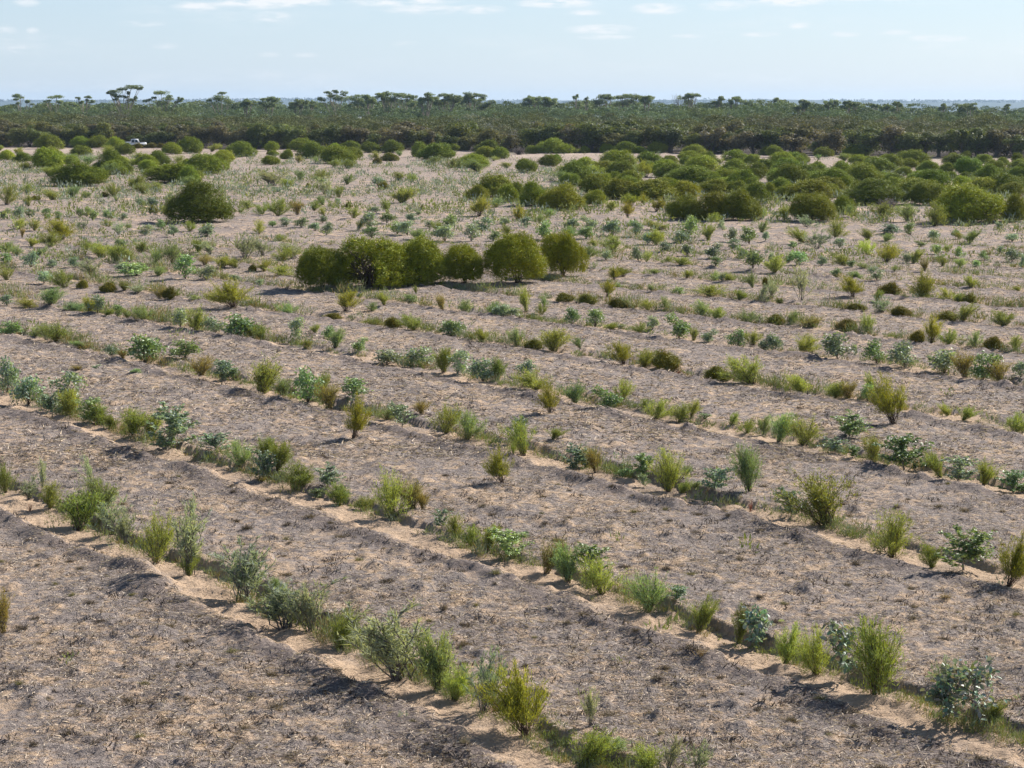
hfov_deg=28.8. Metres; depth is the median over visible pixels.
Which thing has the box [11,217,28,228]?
broom shrub
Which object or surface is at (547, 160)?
domed shrub
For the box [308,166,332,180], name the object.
broom shrub
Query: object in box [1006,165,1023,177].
domed shrub
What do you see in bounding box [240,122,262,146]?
mallee tree
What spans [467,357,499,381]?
gum sapling
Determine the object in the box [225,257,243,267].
broom shrub
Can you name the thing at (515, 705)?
crowned shrub
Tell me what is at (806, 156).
domed shrub
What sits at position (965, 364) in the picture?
brown shrub
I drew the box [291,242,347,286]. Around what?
domed shrub
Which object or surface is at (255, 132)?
mallee tree
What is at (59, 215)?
gum sapling
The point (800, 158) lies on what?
domed shrub
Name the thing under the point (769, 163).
domed shrub
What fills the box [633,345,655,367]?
broom shrub
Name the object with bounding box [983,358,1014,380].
brown shrub
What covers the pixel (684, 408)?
broom shrub
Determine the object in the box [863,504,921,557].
broom shrub
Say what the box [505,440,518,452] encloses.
broom shrub
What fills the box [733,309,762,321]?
broom shrub
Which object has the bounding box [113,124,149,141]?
mallee tree
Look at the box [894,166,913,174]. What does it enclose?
domed shrub
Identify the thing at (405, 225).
gum sapling
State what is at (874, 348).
gum sapling
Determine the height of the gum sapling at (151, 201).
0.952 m
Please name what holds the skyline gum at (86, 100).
on the ground
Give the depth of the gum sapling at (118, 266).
106.46 m
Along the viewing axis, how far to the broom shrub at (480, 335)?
75.82 m
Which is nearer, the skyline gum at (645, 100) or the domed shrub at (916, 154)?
the domed shrub at (916, 154)
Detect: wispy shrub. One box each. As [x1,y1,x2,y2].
[17,472,48,499]
[29,321,54,339]
[34,455,46,486]
[62,256,101,277]
[71,450,92,480]
[73,217,88,230]
[84,491,132,535]
[103,507,136,544]
[110,220,124,234]
[125,284,145,293]
[169,492,211,575]
[192,240,214,254]
[209,534,275,601]
[234,233,258,258]
[241,575,347,630]
[246,236,271,255]
[256,168,294,185]
[268,579,329,631]
[279,239,309,258]
[315,175,332,193]
[335,591,435,681]
[459,644,508,712]
[577,686,599,725]
[659,735,688,767]
[682,737,713,767]
[716,273,725,280]
[759,280,785,302]
[767,277,783,296]
[787,265,815,299]
[797,214,822,226]
[800,229,831,248]
[871,296,890,311]
[927,654,952,677]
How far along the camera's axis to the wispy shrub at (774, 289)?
91.97 m
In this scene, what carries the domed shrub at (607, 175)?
on the ground
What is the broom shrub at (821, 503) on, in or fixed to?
on the ground
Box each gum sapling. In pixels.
[0,208,11,218]
[0,253,11,262]
[0,293,13,304]
[0,321,23,333]
[0,355,21,392]
[7,373,46,404]
[11,206,26,217]
[20,250,40,266]
[24,209,35,215]
[35,270,54,282]
[37,392,62,415]
[40,208,52,218]
[45,259,58,266]
[47,369,87,400]
[54,210,62,219]
[68,256,83,267]
[70,397,105,421]
[75,208,85,215]
[84,205,97,220]
[86,294,105,312]
[100,210,110,217]
[104,344,118,354]
[112,238,125,245]
[112,304,123,316]
[113,261,127,271]
[115,261,150,275]
[119,212,128,219]
[123,333,168,361]
[129,368,142,372]
[135,197,146,206]
[137,224,152,234]
[145,197,159,205]
[145,401,201,448]
[156,219,165,228]
[166,339,203,357]
[168,224,178,235]
[171,253,199,278]
[171,308,187,326]
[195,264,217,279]
[196,432,231,449]
[197,222,215,236]
[200,316,225,332]
[201,450,214,459]
[209,358,239,379]
[220,312,258,335]
[226,274,241,280]
[229,367,238,378]
[244,446,277,476]
[256,279,263,285]
[267,221,277,226]
[277,216,292,226]
[288,316,305,337]
[291,217,309,226]
[292,365,327,402]
[308,222,320,230]
[308,488,325,498]
[313,176,325,182]
[313,461,346,486]
[314,215,327,222]
[320,221,333,234]
[320,325,333,337]
[338,376,373,397]
[351,337,367,350]
[358,211,379,227]
[361,226,381,237]
[367,206,380,211]
[370,176,386,185]
[371,349,403,364]
[377,212,397,222]
[387,400,416,427]
[388,220,402,232]
[396,219,415,234]
[401,294,417,303]
[404,346,437,365]
[405,213,420,220]
[424,221,434,227]
[428,223,457,240]
[430,508,451,527]
[436,319,467,335]
[441,213,458,226]
[446,350,472,373]
[450,409,470,422]
[460,223,484,240]
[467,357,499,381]
[472,217,494,230]
[486,525,534,557]
[487,231,499,240]
[489,304,510,315]
[499,217,510,224]
[504,414,529,434]
[505,307,522,316]
[515,359,536,374]
[518,216,532,226]
[534,220,552,238]
[559,442,590,468]
[563,306,581,323]
[564,217,580,227]
[570,542,613,571]
[578,226,595,238]
[579,215,598,229]
[583,309,606,326]
[588,384,623,407]
[599,219,623,234]
[601,250,612,259]
[614,467,635,477]
[621,452,654,474]
[629,220,643,235]
[630,245,643,259]
[637,473,650,485]
[641,232,652,243]
[646,315,659,328]
[658,242,673,251]
[664,313,691,338]
[666,584,688,599]
[671,229,691,243]
[674,286,687,294]
[678,244,694,254]
[679,215,699,235]
[697,413,710,418]
[697,467,736,491]
[701,242,723,257]
[701,328,718,342]
[711,256,722,265]
[717,220,725,229]
[721,227,736,239]
[723,328,747,346]
[725,238,741,248]
[735,245,747,257]
[737,226,757,243]
[739,604,783,646]
[743,250,763,267]
[758,336,771,349]
[762,230,769,240]
[765,332,783,349]
[767,252,774,262]
[770,486,806,516]
[787,250,812,264]
[789,241,796,247]
[816,256,826,265]
[816,437,850,452]
[820,331,861,358]
[820,619,863,680]
[828,268,841,276]
[830,409,872,437]
[831,238,848,247]
[841,445,860,457]
[846,260,856,266]
[860,382,875,400]
[861,338,886,362]
[866,265,884,279]
[866,433,935,470]
[879,224,901,233]
[884,339,920,366]
[901,253,910,262]
[902,222,915,234]
[914,240,926,245]
[917,663,970,716]
[927,229,940,240]
[928,347,958,372]
[929,244,942,253]
[931,524,997,569]
[933,655,1020,726]
[939,455,981,480]
[954,247,966,256]
[966,350,1003,379]
[972,260,980,266]
[977,250,989,259]
[994,222,1003,227]
[995,469,1023,492]
[1002,247,1022,261]
[1004,233,1018,241]
[1010,361,1023,376]
[1019,254,1023,267]
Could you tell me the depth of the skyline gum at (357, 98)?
648.45 m
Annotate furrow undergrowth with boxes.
[0,228,1023,767]
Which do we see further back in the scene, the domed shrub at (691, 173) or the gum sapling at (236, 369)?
the domed shrub at (691, 173)
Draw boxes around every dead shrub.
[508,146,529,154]
[875,197,898,209]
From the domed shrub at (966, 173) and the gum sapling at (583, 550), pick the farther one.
the domed shrub at (966, 173)
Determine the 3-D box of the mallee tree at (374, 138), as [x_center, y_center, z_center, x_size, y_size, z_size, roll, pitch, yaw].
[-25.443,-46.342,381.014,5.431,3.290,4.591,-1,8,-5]
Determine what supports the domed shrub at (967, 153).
on the ground
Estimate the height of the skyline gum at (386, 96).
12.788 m
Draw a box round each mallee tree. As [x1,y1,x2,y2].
[0,117,23,131]
[0,131,12,146]
[1,122,26,145]
[5,128,27,147]
[19,128,35,146]
[23,121,49,128]
[26,128,53,143]
[33,121,63,131]
[45,125,75,144]
[60,124,92,144]
[63,124,80,143]
[72,123,96,130]
[80,129,99,146]
[89,123,115,137]
[92,121,114,139]
[108,122,127,141]
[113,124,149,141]
[114,121,137,141]
[116,131,130,141]
[126,133,145,141]
[138,127,159,143]
[144,132,158,144]
[154,123,169,143]
[154,131,174,144]
[157,123,193,142]
[175,133,189,144]
[187,121,213,146]
[188,125,211,147]
[206,124,233,146]
[209,121,224,141]
[228,126,253,144]
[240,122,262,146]
[245,122,274,148]
[260,123,294,144]
[268,132,283,143]
[276,125,306,147]
[295,128,312,137]
[303,133,318,143]
[306,123,322,130]
[308,123,348,144]
[339,125,369,143]
[340,128,367,142]
[365,133,391,144]
[367,129,389,145]
[377,124,415,147]
[391,121,430,141]
[395,129,428,146]
[420,129,441,143]
[422,130,435,146]
[426,132,445,143]
[430,126,445,138]
[440,135,459,144]
[444,123,476,146]
[447,121,472,146]
[459,134,479,150]
[467,121,478,129]
[470,127,485,132]
[475,129,502,145]
[496,131,507,143]
[502,135,520,151]
[517,125,553,146]
[518,131,534,148]
[531,121,543,145]
[535,121,565,146]
[553,123,588,151]
[567,121,614,152]
[580,132,598,149]
[589,132,626,147]
[602,120,636,145]
[618,129,644,145]
[624,119,649,148]
[624,127,650,147]
[638,124,676,152]
[652,125,689,152]
[659,122,684,151]
[682,133,712,147]
[688,124,713,148]
[697,127,726,153]
[713,127,754,133]
[715,128,750,149]
[719,119,743,145]
[723,133,749,150]
[738,130,766,153]
[750,132,780,150]
[760,127,792,148]
[778,124,819,151]
[778,132,808,152]
[782,123,813,152]
[807,141,828,151]
[812,130,845,141]
[814,129,845,154]
[841,126,885,155]
[849,129,877,152]
[878,124,905,154]
[893,131,924,152]
[909,131,935,152]
[915,131,936,154]
[920,131,951,156]
[934,140,966,153]
[943,127,992,152]
[964,127,996,156]
[983,128,1017,156]
[989,128,1023,155]
[998,134,1020,156]
[1001,133,1023,153]
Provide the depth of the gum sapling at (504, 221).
146.38 m
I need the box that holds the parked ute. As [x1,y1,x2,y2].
[126,139,146,145]
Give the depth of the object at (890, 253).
113.28 m
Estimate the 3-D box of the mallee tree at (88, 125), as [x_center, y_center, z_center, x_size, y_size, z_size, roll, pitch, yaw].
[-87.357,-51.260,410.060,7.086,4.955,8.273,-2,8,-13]
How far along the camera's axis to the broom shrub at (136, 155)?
318.87 m
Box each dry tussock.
[8,622,30,630]
[23,740,40,747]
[59,650,80,655]
[62,729,74,735]
[82,599,98,604]
[86,736,110,744]
[110,694,134,703]
[133,731,145,738]
[156,716,177,726]
[175,636,199,642]
[223,647,242,652]
[234,524,255,530]
[238,723,250,731]
[265,669,279,676]
[265,701,287,708]
[277,571,302,577]
[281,751,298,759]
[303,511,315,518]
[331,532,347,538]
[379,575,399,583]
[436,603,450,610]
[455,640,475,647]
[456,622,476,626]
[490,568,503,574]
[598,709,618,717]
[651,672,664,679]
[659,663,670,669]
[749,706,767,711]
[770,616,793,624]
[778,714,803,722]
[804,694,827,699]
[840,704,856,713]
[849,558,862,565]
[905,615,920,619]
[929,502,946,507]
[934,632,960,642]
[946,569,960,574]
[957,507,971,512]
[971,753,989,763]
[1007,610,1023,615]
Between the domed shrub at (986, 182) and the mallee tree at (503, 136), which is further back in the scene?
the mallee tree at (503, 136)
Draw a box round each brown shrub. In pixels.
[0,587,14,634]
[20,226,24,237]
[116,348,126,358]
[150,286,166,298]
[182,352,215,375]
[192,253,215,264]
[253,476,266,481]
[289,200,304,214]
[311,375,341,409]
[395,474,429,508]
[412,399,432,414]
[413,489,431,509]
[435,294,445,309]
[535,534,571,573]
[580,442,602,472]
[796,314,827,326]
[839,379,857,397]
[919,259,929,270]
[949,347,976,377]
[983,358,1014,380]
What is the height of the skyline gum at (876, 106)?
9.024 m
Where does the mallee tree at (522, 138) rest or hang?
on the ground
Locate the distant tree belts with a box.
[0,97,1023,121]
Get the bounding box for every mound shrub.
[75,279,88,288]
[99,282,117,291]
[100,191,109,197]
[132,142,142,147]
[143,142,156,147]
[148,205,160,213]
[158,286,176,299]
[248,264,256,271]
[324,313,341,319]
[372,157,383,163]
[377,180,389,189]
[383,316,401,327]
[459,145,470,150]
[522,338,545,349]
[555,292,575,302]
[577,293,597,304]
[607,297,631,307]
[649,347,682,369]
[700,364,730,380]
[765,314,785,324]
[834,318,857,330]
[845,302,867,310]
[874,281,902,295]
[888,305,914,316]
[908,330,925,341]
[934,310,959,320]
[959,292,976,303]
[982,335,1003,349]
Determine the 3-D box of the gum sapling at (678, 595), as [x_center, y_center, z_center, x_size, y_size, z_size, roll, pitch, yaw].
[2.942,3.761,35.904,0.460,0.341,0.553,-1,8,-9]
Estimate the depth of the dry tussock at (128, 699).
30.27 m
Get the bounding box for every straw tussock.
[454,732,470,744]
[694,647,709,656]
[940,589,951,599]
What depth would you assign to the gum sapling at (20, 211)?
157.65 m
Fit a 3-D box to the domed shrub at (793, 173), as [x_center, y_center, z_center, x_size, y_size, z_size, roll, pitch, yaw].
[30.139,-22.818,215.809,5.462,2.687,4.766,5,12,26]
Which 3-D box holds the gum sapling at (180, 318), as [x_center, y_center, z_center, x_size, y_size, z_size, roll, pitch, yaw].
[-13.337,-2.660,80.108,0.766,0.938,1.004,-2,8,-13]
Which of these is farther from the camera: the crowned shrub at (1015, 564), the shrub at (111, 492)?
the shrub at (111, 492)
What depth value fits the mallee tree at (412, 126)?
397.05 m
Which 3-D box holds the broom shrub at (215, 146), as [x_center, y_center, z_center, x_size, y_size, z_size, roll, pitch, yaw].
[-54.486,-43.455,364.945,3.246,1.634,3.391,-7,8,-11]
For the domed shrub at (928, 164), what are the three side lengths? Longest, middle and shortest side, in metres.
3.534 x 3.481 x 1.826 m
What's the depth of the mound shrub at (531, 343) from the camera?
73.63 m
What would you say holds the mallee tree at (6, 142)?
on the ground
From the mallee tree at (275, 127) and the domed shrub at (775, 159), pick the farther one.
the mallee tree at (275, 127)
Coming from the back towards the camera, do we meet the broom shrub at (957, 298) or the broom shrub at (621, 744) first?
the broom shrub at (957, 298)
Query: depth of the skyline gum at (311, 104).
650.81 m
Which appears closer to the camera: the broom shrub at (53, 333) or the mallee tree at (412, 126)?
the broom shrub at (53, 333)
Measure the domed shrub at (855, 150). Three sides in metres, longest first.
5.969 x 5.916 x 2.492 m
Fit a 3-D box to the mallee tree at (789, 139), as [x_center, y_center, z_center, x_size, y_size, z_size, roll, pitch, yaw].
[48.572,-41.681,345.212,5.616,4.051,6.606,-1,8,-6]
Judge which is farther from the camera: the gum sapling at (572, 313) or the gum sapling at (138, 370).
the gum sapling at (572, 313)
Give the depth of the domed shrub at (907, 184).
190.13 m
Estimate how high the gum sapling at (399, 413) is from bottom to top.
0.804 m
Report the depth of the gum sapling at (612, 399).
59.10 m
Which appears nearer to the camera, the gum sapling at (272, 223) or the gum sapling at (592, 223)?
the gum sapling at (592, 223)
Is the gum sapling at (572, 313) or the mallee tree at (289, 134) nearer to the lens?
the gum sapling at (572, 313)
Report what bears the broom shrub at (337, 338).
on the ground
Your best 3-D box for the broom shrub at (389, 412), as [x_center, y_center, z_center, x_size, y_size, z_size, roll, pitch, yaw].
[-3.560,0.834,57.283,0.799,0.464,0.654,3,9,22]
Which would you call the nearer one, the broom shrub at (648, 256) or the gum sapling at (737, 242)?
the broom shrub at (648, 256)
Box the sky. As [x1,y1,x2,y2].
[0,0,1023,100]
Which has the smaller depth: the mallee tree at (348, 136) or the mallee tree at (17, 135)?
the mallee tree at (348, 136)
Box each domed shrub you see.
[0,149,14,159]
[11,152,31,161]
[30,146,65,167]
[32,133,65,148]
[43,149,65,162]
[43,162,60,166]
[46,159,112,185]
[68,135,87,146]
[70,144,93,155]
[86,135,109,147]
[91,148,131,168]
[103,136,124,148]
[103,159,130,174]
[115,142,136,154]
[122,163,134,173]
[134,153,159,164]
[136,159,156,169]
[138,162,205,181]
[149,149,170,164]
[160,141,183,153]
[161,178,237,222]
[176,136,203,152]
[177,165,200,184]
[183,153,230,173]
[214,152,231,162]
[216,149,235,160]
[225,140,258,156]
[260,154,280,164]
[264,141,279,150]
[267,150,278,155]
[279,149,293,158]
[287,137,317,150]
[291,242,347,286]
[293,141,324,158]
[319,144,358,162]
[330,231,415,288]
[340,140,360,149]
[345,147,363,157]
[359,140,380,152]
[379,152,399,160]
[380,139,404,152]
[386,234,451,285]
[410,140,429,156]
[415,142,456,159]
[443,242,484,282]
[448,143,459,149]
[456,153,490,167]
[463,184,490,198]
[471,146,494,157]
[472,173,511,195]
[473,139,499,151]
[478,228,549,283]
[489,146,509,158]
[497,183,519,201]
[512,181,522,197]
[514,157,538,172]
[517,180,546,205]
[524,145,541,153]
[534,181,586,209]
[536,136,574,153]
[537,154,559,166]
[540,228,590,275]
[551,153,561,163]
[555,172,579,185]
[557,160,592,178]
[575,156,597,166]
[577,173,611,192]
[579,146,590,152]
[583,188,607,204]
[591,160,612,173]
[598,148,638,163]
[599,143,613,152]
[600,173,611,179]
[600,177,638,199]
[602,160,636,174]
[608,171,620,177]
[613,140,636,152]
[616,169,641,179]
[622,177,641,182]
[625,178,681,199]
[632,146,646,152]
[635,160,655,170]
[636,150,662,162]
[646,141,667,152]
[651,159,680,174]
[652,162,683,178]
[658,177,679,186]
[660,155,678,162]
[661,192,702,218]
[662,178,677,192]
[663,164,714,185]
[670,179,703,198]
[677,150,700,158]
[679,143,707,153]
[679,155,691,164]
[684,154,721,170]
[686,191,735,220]
[699,151,718,161]
[699,171,723,182]
[699,178,731,193]
[705,139,737,152]
[716,166,737,171]
[717,168,737,177]
[719,186,762,219]
[720,158,747,169]
[721,148,746,161]
[726,167,759,185]
[726,179,749,193]
[739,161,770,178]
[743,153,760,163]
[743,179,774,203]
[757,146,767,154]
[757,158,774,168]
[765,145,783,155]
[765,182,776,196]
[766,162,810,183]
[766,167,780,178]
[768,151,793,163]
[769,176,792,187]
[771,156,801,167]
[775,159,801,167]
[775,184,794,198]
[778,178,834,197]
[788,190,839,220]
[789,151,807,160]
[794,156,806,164]
[796,152,810,163]
[797,163,818,171]
[808,167,854,188]
[810,163,827,171]
[812,146,834,156]
[812,176,848,191]
[827,182,843,197]
[829,159,851,170]
[833,195,855,212]
[839,177,910,204]
[841,142,874,155]
[845,162,884,182]
[845,174,860,188]
[846,154,867,163]
[848,161,876,170]
[863,156,898,172]
[879,153,905,167]
[882,172,905,184]
[887,176,902,186]
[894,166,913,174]
[895,176,917,188]
[898,177,939,193]
[899,148,932,164]
[901,157,919,167]
[905,169,923,177]
[907,179,948,204]
[915,160,940,170]
[915,168,951,185]
[931,180,1011,221]
[938,162,953,171]
[940,153,967,166]
[944,171,956,178]
[952,155,982,174]
[952,175,972,185]
[959,171,971,176]
[961,150,972,157]
[964,176,999,192]
[971,163,1004,177]
[975,154,992,163]
[984,159,1008,172]
[989,171,1023,189]
[996,156,1008,165]
[997,181,1023,197]
[1000,192,1023,221]
[1006,158,1023,168]
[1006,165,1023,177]
[1010,152,1023,161]
[1015,161,1023,173]
[1016,175,1023,187]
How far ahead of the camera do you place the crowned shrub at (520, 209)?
153.75 m
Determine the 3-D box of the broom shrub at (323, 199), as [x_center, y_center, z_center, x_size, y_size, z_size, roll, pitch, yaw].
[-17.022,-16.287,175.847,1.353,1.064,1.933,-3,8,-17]
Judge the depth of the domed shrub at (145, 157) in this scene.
281.36 m
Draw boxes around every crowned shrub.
[39,214,76,239]
[197,275,256,307]
[335,287,365,310]
[342,391,373,438]
[467,649,553,737]
[468,193,496,216]
[480,441,514,482]
[513,206,524,217]
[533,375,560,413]
[600,276,616,296]
[604,338,633,364]
[608,265,622,279]
[616,266,631,276]
[620,192,640,205]
[620,200,634,217]
[634,159,651,177]
[637,192,648,204]
[651,196,665,210]
[838,272,864,296]
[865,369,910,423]
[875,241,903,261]
[906,266,945,294]
[920,314,943,342]
[992,528,1023,586]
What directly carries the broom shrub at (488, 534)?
on the ground
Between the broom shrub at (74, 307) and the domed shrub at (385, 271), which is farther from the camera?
the domed shrub at (385, 271)
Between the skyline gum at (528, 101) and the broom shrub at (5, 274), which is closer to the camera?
the broom shrub at (5, 274)
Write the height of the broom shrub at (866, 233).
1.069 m
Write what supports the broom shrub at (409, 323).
on the ground
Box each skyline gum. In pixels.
[12,94,34,114]
[43,95,62,110]
[62,102,78,119]
[75,95,95,113]
[106,85,143,117]
[142,90,183,112]
[206,91,235,115]
[238,98,255,118]
[257,96,280,114]
[288,99,309,114]
[303,100,317,113]
[317,90,347,114]
[342,94,366,118]
[359,94,377,115]
[374,91,406,114]
[397,93,412,109]
[406,95,423,109]
[417,92,439,117]
[431,93,462,120]
[460,91,486,113]
[476,98,495,110]
[522,96,541,110]
[531,96,557,121]
[572,94,582,108]
[584,96,589,109]
[592,94,615,108]
[613,93,643,116]
[638,95,654,110]
[678,93,700,129]
[710,95,724,116]
[728,96,743,114]
[742,99,758,109]
[768,97,786,115]
[792,99,810,112]
[822,99,841,113]
[839,100,860,114]
[868,104,879,112]
[878,104,891,111]
[890,101,902,115]
[938,103,946,111]
[956,102,983,116]
[1001,104,1010,114]
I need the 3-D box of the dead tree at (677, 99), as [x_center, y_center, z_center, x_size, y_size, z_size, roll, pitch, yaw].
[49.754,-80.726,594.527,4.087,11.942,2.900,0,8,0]
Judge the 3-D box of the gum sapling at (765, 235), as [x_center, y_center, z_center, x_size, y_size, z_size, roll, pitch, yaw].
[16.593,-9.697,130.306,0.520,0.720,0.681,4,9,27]
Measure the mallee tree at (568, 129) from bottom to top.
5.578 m
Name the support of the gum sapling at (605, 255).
on the ground
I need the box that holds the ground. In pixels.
[0,99,1023,767]
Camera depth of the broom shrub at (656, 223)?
142.14 m
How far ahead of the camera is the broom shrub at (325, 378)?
61.20 m
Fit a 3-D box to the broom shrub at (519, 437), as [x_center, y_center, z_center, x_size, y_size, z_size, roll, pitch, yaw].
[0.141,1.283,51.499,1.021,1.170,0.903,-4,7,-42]
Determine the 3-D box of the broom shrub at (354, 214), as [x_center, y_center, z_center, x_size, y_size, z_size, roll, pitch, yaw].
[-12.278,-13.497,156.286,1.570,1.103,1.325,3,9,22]
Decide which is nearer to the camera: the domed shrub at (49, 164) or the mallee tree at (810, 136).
the domed shrub at (49, 164)
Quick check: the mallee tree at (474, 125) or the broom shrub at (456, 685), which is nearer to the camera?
the broom shrub at (456, 685)
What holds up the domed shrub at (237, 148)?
on the ground
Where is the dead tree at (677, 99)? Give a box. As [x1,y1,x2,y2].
[672,94,685,105]
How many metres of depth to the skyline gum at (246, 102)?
580.69 m
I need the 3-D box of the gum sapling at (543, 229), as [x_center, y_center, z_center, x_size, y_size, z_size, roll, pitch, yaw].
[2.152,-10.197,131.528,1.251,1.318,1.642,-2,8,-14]
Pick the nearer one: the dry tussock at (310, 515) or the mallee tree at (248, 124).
the dry tussock at (310, 515)
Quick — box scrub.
[0,150,1023,745]
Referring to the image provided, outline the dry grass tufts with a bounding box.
[0,163,1023,767]
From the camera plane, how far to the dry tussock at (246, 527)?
42.10 m
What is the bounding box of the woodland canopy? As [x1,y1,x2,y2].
[0,99,1023,146]
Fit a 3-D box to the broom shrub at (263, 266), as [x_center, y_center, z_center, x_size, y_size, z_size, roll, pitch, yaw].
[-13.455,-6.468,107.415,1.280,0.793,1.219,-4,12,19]
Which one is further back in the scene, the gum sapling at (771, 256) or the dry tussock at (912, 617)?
the gum sapling at (771, 256)
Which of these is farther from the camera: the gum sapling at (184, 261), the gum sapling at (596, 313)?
the gum sapling at (184, 261)
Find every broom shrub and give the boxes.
[0,182,20,204]
[0,240,17,251]
[0,265,14,279]
[0,457,18,492]
[7,246,25,254]
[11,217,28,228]
[12,147,23,153]
[12,297,42,307]
[15,162,35,169]
[17,194,33,205]
[18,182,37,192]
[24,235,43,245]
[27,219,43,230]
[29,324,40,336]
[32,319,75,341]
[34,480,63,508]
[36,248,47,254]
[37,228,63,246]
[37,287,69,304]
[38,188,62,199]
[39,165,63,175]
[44,269,75,287]
[55,387,81,414]
[55,476,109,531]
[61,153,81,163]
[62,302,83,310]
[65,185,81,197]
[68,341,87,347]
[77,239,96,249]
[78,190,91,197]
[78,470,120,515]
[79,154,97,163]
[81,294,95,310]
[82,401,108,423]
[86,241,113,257]
[87,243,105,250]
[99,307,117,315]
[100,218,113,226]
[101,162,121,174]
[101,181,120,196]
[102,145,114,150]
[103,415,118,426]
[104,243,132,260]
[111,250,137,260]
[115,403,147,434]
[118,280,134,289]
[121,307,131,317]
[125,174,147,186]
[126,304,154,319]
[128,158,136,165]
[129,499,181,563]
[131,150,145,157]
[132,182,151,194]
[132,238,157,252]
[138,246,169,262]
[138,406,165,438]
[146,181,163,191]
[151,266,166,275]
[161,241,186,262]
[170,153,186,163]
[174,549,202,575]
[178,175,198,184]
[183,221,197,230]
[185,304,212,330]
[189,295,201,299]
[191,236,209,250]
[209,142,222,151]
[210,256,233,267]
[223,437,255,466]
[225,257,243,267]
[237,200,257,208]
[243,324,256,337]
[243,351,284,393]
[246,322,272,339]
[251,203,267,214]
[252,217,266,233]
[255,257,273,271]
[257,437,278,456]
[262,576,289,594]
[263,196,292,215]
[265,264,294,275]
[266,374,294,394]
[268,438,295,470]
[269,247,299,260]
[273,301,299,312]
[274,233,287,240]
[274,459,318,489]
[276,178,294,186]
[293,167,305,179]
[295,155,305,162]
[299,337,313,347]
[306,322,320,332]
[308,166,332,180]
[310,201,322,210]
[314,194,326,204]
[317,206,324,215]
[317,367,330,394]
[320,481,355,505]
[322,327,348,347]
[323,605,367,648]
[326,159,341,166]
[331,483,350,503]
[334,185,344,197]
[339,159,356,168]
[343,173,355,184]
[347,207,363,217]
[350,495,375,509]
[355,219,366,229]
[357,318,380,324]
[365,300,377,310]
[368,150,381,158]
[369,463,413,518]
[376,291,390,305]
[376,407,397,419]
[379,196,389,212]
[385,184,420,202]
[391,169,406,180]
[393,311,421,329]
[408,173,417,182]
[409,228,427,237]
[410,623,462,689]
[423,155,442,163]
[423,397,465,434]
[428,219,443,230]
[431,346,456,372]
[442,158,461,167]
[442,512,467,535]
[442,662,477,700]
[454,410,489,439]
[457,298,475,311]
[458,157,488,171]
[458,520,482,545]
[473,325,489,341]
[479,522,503,550]
[482,301,509,314]
[487,196,505,206]
[488,155,499,160]
[489,355,508,379]
[498,415,540,455]
[499,161,512,167]
[499,224,512,234]
[505,323,527,345]
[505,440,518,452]
[511,364,553,389]
[517,284,532,311]
[532,214,544,222]
[533,327,576,351]
[535,303,548,314]
[538,297,552,307]
[543,208,556,216]
[544,426,570,438]
[547,541,581,582]
[553,169,572,178]
[557,378,587,403]
[562,225,578,236]
[566,723,623,767]
[568,335,584,348]
[572,550,631,594]
[579,442,598,466]
[583,244,600,257]
[587,165,606,173]
[589,238,598,244]
[595,234,625,251]
[596,735,637,751]
[602,322,622,328]
[604,200,620,209]
[612,378,636,399]
[615,566,675,611]
[627,737,667,767]
[631,321,651,332]
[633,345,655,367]
[638,298,657,309]
[638,396,648,407]
[639,218,670,229]
[639,399,675,418]
[641,247,652,261]
[644,445,695,491]
[646,228,665,244]
[648,268,660,273]
[657,296,672,308]
[661,255,671,262]
[669,400,694,422]
[671,256,693,264]
[678,479,693,492]
[680,270,694,277]
[681,462,694,474]
[687,592,720,631]
[688,397,703,416]
[689,284,731,296]
[689,325,699,340]
[690,300,709,315]
[691,480,701,488]
[699,220,717,239]
[705,211,723,221]
[706,306,726,318]
[710,270,719,280]
[714,353,764,383]
[721,271,735,280]
[726,439,765,491]
[729,412,739,424]
[731,601,753,642]
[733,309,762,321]
[733,418,758,433]
[734,287,754,299]
[740,270,757,287]
[744,329,764,344]
[756,220,770,231]
[756,414,770,433]
[760,208,769,217]
[761,253,786,272]
[764,463,860,525]
[769,410,797,441]
[771,620,809,663]
[775,298,783,303]
[778,203,789,218]
[778,412,827,445]
[784,225,811,242]
[784,250,795,261]
[785,373,813,392]
[788,310,800,323]
[789,332,822,351]
[792,622,835,675]
[823,381,848,397]
[826,216,850,236]
[831,254,850,265]
[836,612,910,694]
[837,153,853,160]
[842,204,856,213]
[847,270,865,278]
[854,238,875,254]
[856,226,878,239]
[857,262,870,268]
[859,311,877,329]
[859,430,881,459]
[863,371,876,391]
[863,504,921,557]
[867,200,899,217]
[871,289,884,300]
[879,233,893,240]
[892,199,918,220]
[909,247,926,263]
[910,290,930,297]
[917,542,944,567]
[918,199,951,225]
[921,446,945,477]
[935,255,947,265]
[935,287,955,299]
[937,328,966,344]
[937,400,952,415]
[941,244,952,250]
[948,303,981,321]
[952,258,967,265]
[953,231,963,237]
[953,293,963,301]
[956,405,983,420]
[961,227,983,242]
[963,275,978,286]
[965,330,984,347]
[974,456,1006,485]
[981,696,1011,717]
[987,308,1018,325]
[1003,411,1023,432]
[1006,285,1022,290]
[1007,336,1023,347]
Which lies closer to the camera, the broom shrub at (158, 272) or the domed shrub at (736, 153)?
the broom shrub at (158, 272)
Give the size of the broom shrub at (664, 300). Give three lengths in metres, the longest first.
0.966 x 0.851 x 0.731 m
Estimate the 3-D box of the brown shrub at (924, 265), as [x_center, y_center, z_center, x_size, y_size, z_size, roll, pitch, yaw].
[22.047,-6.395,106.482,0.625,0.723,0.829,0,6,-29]
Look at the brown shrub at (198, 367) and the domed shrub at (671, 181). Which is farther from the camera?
the domed shrub at (671, 181)
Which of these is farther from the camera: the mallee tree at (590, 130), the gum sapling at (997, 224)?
the mallee tree at (590, 130)
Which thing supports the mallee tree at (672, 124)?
on the ground

